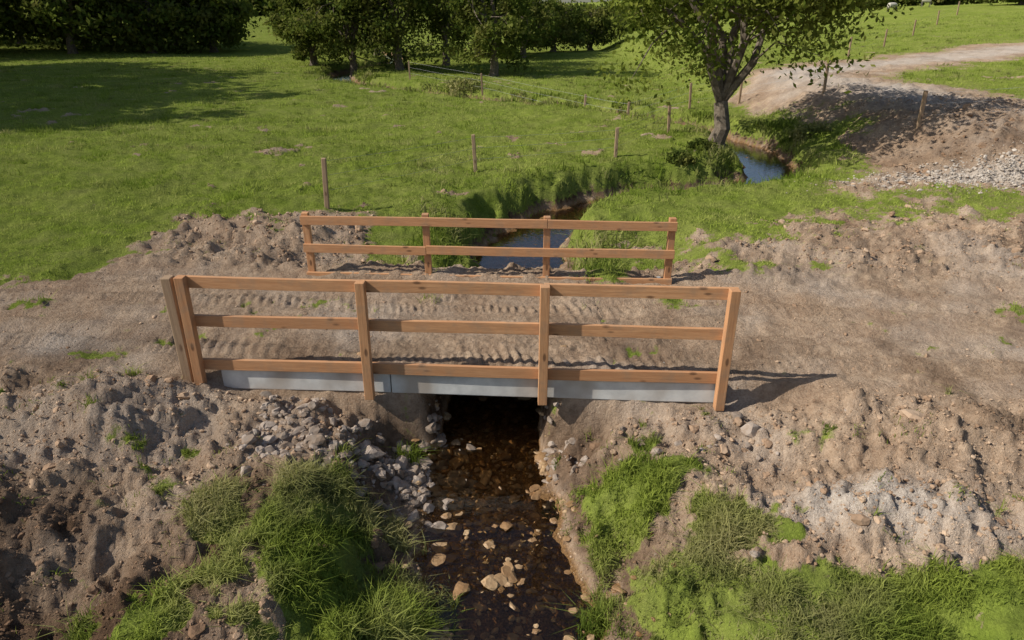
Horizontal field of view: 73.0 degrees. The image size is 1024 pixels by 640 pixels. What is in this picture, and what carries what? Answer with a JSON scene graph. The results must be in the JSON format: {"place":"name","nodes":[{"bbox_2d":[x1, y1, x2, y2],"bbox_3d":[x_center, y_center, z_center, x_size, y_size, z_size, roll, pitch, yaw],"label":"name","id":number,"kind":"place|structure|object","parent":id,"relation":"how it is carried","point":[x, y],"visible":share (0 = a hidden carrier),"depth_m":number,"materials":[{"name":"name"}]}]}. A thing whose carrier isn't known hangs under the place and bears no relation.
{"place":"outdoors","nodes":[
{"label":"outdoors","id":0,"kind":"place"},
{"bbox_2d":[0,0,1023,639],"bbox_3d":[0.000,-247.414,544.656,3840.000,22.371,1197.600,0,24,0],"label":"ground","id":1,"kind":"structure","parent":0,"point":[940,322],"depth_m":9.10,"materials":[{"name":"soil"}]},
{"bbox_2d":[0,2,47,45],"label":"deciduous tree","id":2,"kind":"object","parent":1,"relation":"on","point":[24,42],"visible":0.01,"depth_m":70.22,"materials":[{"name":"green plant"}]},
{"bbox_2d":[0,0,89,53],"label":"deciduous tree","id":3,"kind":"object","parent":1,"relation":"on","point":[4,32],"visible":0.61,"depth_m":58.54,"materials":[{"name":"green plant"}]},
{"bbox_2d":[9,0,142,47],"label":"deciduous tree","id":4,"kind":"object","parent":1,"relation":"on","point":[40,38],"visible":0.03,"depth_m":65.42,"materials":[{"name":"green plant"}]},
{"bbox_2d":[0,0,153,53],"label":"deciduous tree","id":5,"kind":"object","parent":1,"relation":"on","point":[71,41],"visible":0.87,"depth_m":58.79,"materials":[{"name":"green plant"}]},
{"bbox_2d":[66,0,220,54],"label":"deciduous tree","id":6,"kind":"object","parent":1,"relation":"on","point":[155,40],"visible":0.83,"depth_m":61.37,"materials":[{"name":"green plant"}]},
{"bbox_2d":[100,9,219,45],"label":"deciduous tree","id":7,"kind":"object","parent":1,"relation":"on","point":[163,38],"visible":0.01,"depth_m":69.23,"materials":[{"name":"green plant"}]},
{"bbox_2d":[160,275,193,381],"bbox_3d":[-3.669,0.193,7.667,0.128,1.431,0.136,0,24,0],"label":"wooden fence post","id":8,"kind":"object","parent":1,"relation":"on","point":[171,299],"visible":0.69,"depth_m":7.55,"materials":[{"name":"brown wood"}]},
{"bbox_2d":[145,0,266,52],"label":"deciduous tree","id":9,"kind":"object","parent":1,"relation":"on","point":[229,17],"visible":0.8,"depth_m":63.87,"materials":[{"name":"green plant"}]},
{"bbox_2d":[255,0,350,65],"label":"deciduous tree","id":10,"kind":"object","parent":1,"relation":"on","point":[301,53],"visible":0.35,"depth_m":48.97,"materials":[{"name":"green plant"}]},
{"bbox_2d":[266,0,425,76],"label":"deciduous tree","id":11,"kind":"object","parent":1,"relation":"on","point":[315,17],"visible":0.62,"depth_m":46.09,"materials":[{"name":"green plant"}]},
{"bbox_2d":[339,9,431,55],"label":"deciduous tree","id":12,"kind":"object","parent":1,"relation":"on","point":[412,39],"visible":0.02,"depth_m":61.29,"materials":[{"name":"green plant"}]},
{"bbox_2d":[326,0,454,70],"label":"deciduous tree","id":13,"kind":"object","parent":1,"relation":"on","point":[408,6],"visible":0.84,"depth_m":45.48,"materials":[{"name":"green plant"}]},
{"bbox_2d":[397,0,489,65],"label":"deciduous tree","id":14,"kind":"object","parent":1,"relation":"on","point":[436,26],"visible":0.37,"depth_m":50.73,"materials":[{"name":"green plant"}]},
{"bbox_2d":[437,76,488,93],"bbox_3d":[-2.511,-12.402,36.540,2.681,0.894,2.393,-7,25,-16],"label":"shrub","id":15,"kind":"object","parent":1,"relation":"on","point":[469,83],"visible":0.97,"depth_m":36.15,"materials":[{"name":"green plant"}]},
{"bbox_2d":[221,277,715,402],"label":"concrete bridge","id":16,"kind":"structure","parent":1,"relation":"on","point":[640,391],"depth_m":7.74,"materials":[{"name":"grey concrete"}]},
{"bbox_2d":[173,275,740,410],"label":"timber bridge parapet","id":17,"kind":"structure","parent":16,"relation":"attached to","point":[364,325],"depth_m":7.39,"materials":[{"name":"brown wood"}]},
{"bbox_2d":[299,212,677,284],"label":"timber bridge parapet","id":18,"kind":"structure","parent":16,"relation":"attached to","point":[546,224],"depth_m":10.28,"materials":[{"name":"brown wood"}]},
{"bbox_2d":[377,260,613,368],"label":"soil track","id":19,"kind":"structure","parent":16,"relation":"on","point":[583,352],"depth_m":9.02,"materials":[{"name":"brown bare soil"}]},
{"bbox_2d":[428,0,540,53],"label":"deciduous tree","id":20,"kind":"object","parent":1,"relation":"on","point":[490,13],"visible":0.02,"depth_m":58.76,"materials":[{"name":"green plant"}]},
{"bbox_2d":[431,0,549,76],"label":"deciduous tree","id":21,"kind":"object","parent":1,"relation":"on","point":[510,22],"visible":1,"depth_m":43.65,"materials":[{"name":"green plant"}]},
{"bbox_2d":[321,106,670,208],"bbox_3d":[0.791,-4.530,18.346,13.232,1.335,1.483,-20,31,-38],"label":"wire fence","id":22,"kind":"object","parent":1,"relation":"on","point":[325,181],"visible":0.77,"depth_m":17.54,"materials":[{"name":"brown wood"}]},
{"bbox_2d":[235,359,778,533],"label":"rubble stones","id":23,"kind":"object","parent":1,"relation":"on","point":[315,438],"visible":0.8,"depth_m":7.33,"materials":[{"name":"grey stone"}]},
{"bbox_2d":[0,11,1023,312],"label":"meadow grass","id":24,"kind":"structure","parent":1,"relation":"on","point":[400,155],"depth_m":21.93,"materials":[{"name":"green plant"}]},
{"bbox_2d":[887,2,897,11],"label":"sheep","id":25,"kind":"object","parent":24,"relation":"on","point":[892,4],"visible":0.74,"depth_m":70.88},
{"bbox_2d":[0,92,1023,639],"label":"soil crumbs","id":26,"kind":"object","parent":1,"relation":"on","point":[782,500],"visible":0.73,"depth_m":6.68,"materials":[{"name":"brown soil"}]},
{"bbox_2d":[0,94,1023,639],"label":"soil clods","id":27,"kind":"object","parent":1,"relation":"on","point":[856,518],"visible":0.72,"depth_m":6.80,"materials":[{"name":"brown soil"}]},
{"bbox_2d":[0,200,1023,639],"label":"weeds","id":28,"kind":"object","parent":1,"relation":"on","point":[606,442],"visible":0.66,"depth_m":6.74,"materials":[{"name":"green plant"}]},
{"bbox_2d":[10,214,1022,607],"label":"scattered stones","id":29,"kind":"object","parent":1,"relation":"on","point":[752,552],"visible":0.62,"depth_m":6.32,"materials":[{"name":"grey stone"}]},
{"bbox_2d":[357,340,676,639],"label":"stream bed stones","id":30,"kind":"object","parent":1,"relation":"on","point":[506,577],"visible":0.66,"depth_m":6.87,"materials":[{"name":"brown stone"}]},
{"bbox_2d":[497,0,565,57],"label":"deciduous tree","id":31,"kind":"object","parent":1,"relation":"on","point":[545,19],"visible":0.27,"depth_m":58.76,"materials":[{"name":"green plant"}]},
{"bbox_2d":[527,0,594,52],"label":"deciduous tree","id":32,"kind":"object","parent":1,"relation":"on","point":[570,31],"visible":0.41,"depth_m":65.17,"materials":[{"name":"green plant"}]},
{"bbox_2d":[302,67,865,270],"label":"stream side grass","id":33,"kind":"structure","parent":1,"relation":"on","point":[369,75],"depth_m":19.36,"materials":[{"name":"green plant"}]},
{"bbox_2d":[558,0,635,50],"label":"deciduous tree","id":34,"kind":"object","parent":1,"relation":"on","point":[595,27],"visible":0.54,"depth_m":68.46,"materials":[{"name":"green plant"}]},
{"bbox_2d":[408,61,829,114],"bbox_3d":[1.871,-10.911,32.074,24.036,2.787,4.719,18,30,35],"label":"wire fence","id":35,"kind":"object","parent":1,"relation":"on","point":[740,90],"visible":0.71,"depth_m":28.36,"materials":[{"name":"brown wood"}]},
{"bbox_2d":[235,0,1016,31],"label":"distant woodland","id":36,"kind":"object","parent":1,"relation":"on","point":[262,8],"visible":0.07,"depth_m":209.60,"materials":[{"name":"green plant"}]},
{"bbox_2d":[664,147,697,166],"bbox_3d":[4.626,-4.451,19.013,0.958,0.552,0.938,0,24,0],"label":"shrub","id":37,"kind":"object","parent":1,"relation":"on","point":[680,157],"visible":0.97,"depth_m":18.84,"materials":[{"name":"green plant"}]},
{"bbox_2d":[683,137,718,151],"bbox_3d":[5.465,-5.034,20.067,0.962,0.579,1.176,0,24,0],"label":"shrub","id":38,"kind":"object","parent":1,"relation":"on","point":[701,143],"visible":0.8,"depth_m":19.93,"materials":[{"name":"green plant"}]},
{"bbox_2d":[571,0,921,147],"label":"stream side tree","id":39,"kind":"object","parent":1,"relation":"on","point":[721,58],"visible":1,"depth_m":18.39,"materials":[{"name":"green plant"}]},
{"bbox_2d":[782,119,834,140],"bbox_3d":[9.532,-6.042,22.243,1.631,0.682,1.620,0,24,0],"label":"shrub","id":40,"kind":"object","parent":1,"relation":"on","point":[798,130],"visible":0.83,"depth_m":22.05,"materials":[{"name":"green plant"}]},
{"bbox_2d":[847,1,959,56],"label":"wire fence","id":41,"kind":"object","parent":1,"relation":"on","point":[938,12],"visible":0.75,"depth_m":51.34,"materials":[{"name":"brown wood"}]},
{"bbox_2d":[786,140,1023,193],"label":"gravel patch","id":42,"kind":"object","parent":1,"relation":"on","point":[996,178],"visible":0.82,"depth_m":16.34,"materials":[{"name":"grey gravel"}]},
{"bbox_2d":[921,0,931,6],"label":"sheep","id":43,"kind":"object","parent":1,"relation":"on","point":[926,1],"visible":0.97,"depth_m":72.59},
{"bbox_2d":[916,87,1022,128],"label":"wire fence","id":44,"kind":"object","parent":1,"relation":"on","point":[922,107],"visible":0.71,"depth_m":18.84,"materials":[{"name":"brown wood"}]},
{"bbox_2d":[983,0,1023,5],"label":"deciduous tree","id":45,"kind":"object","parent":1,"relation":"on","point":[1020,2],"visible":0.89,"depth_m":68.97,"materials":[{"name":"green plant"}]},
{"bbox_2d":[0,363,1023,639],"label":"bank grass","id":46,"kind":"structure","parent":0,"point":[870,619],"depth_m":5.65,"materials":[{"name":"green plant"}]},
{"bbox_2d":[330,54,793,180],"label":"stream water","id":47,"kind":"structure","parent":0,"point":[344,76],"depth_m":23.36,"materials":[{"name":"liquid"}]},
{"bbox_2d":[425,496,651,628],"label":"fallen leaves","id":48,"kind":"object","parent":47,"relation":"on","point":[485,562],"visible":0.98,"depth_m":6.66,"materials":[{"name":"brown plant"}]},
{"bbox_2d":[542,0,621,3],"label":"sky","id":49,"kind":"structure","parent":0,"point":[566,1],"materials":[{"name":"white"}]}
]}

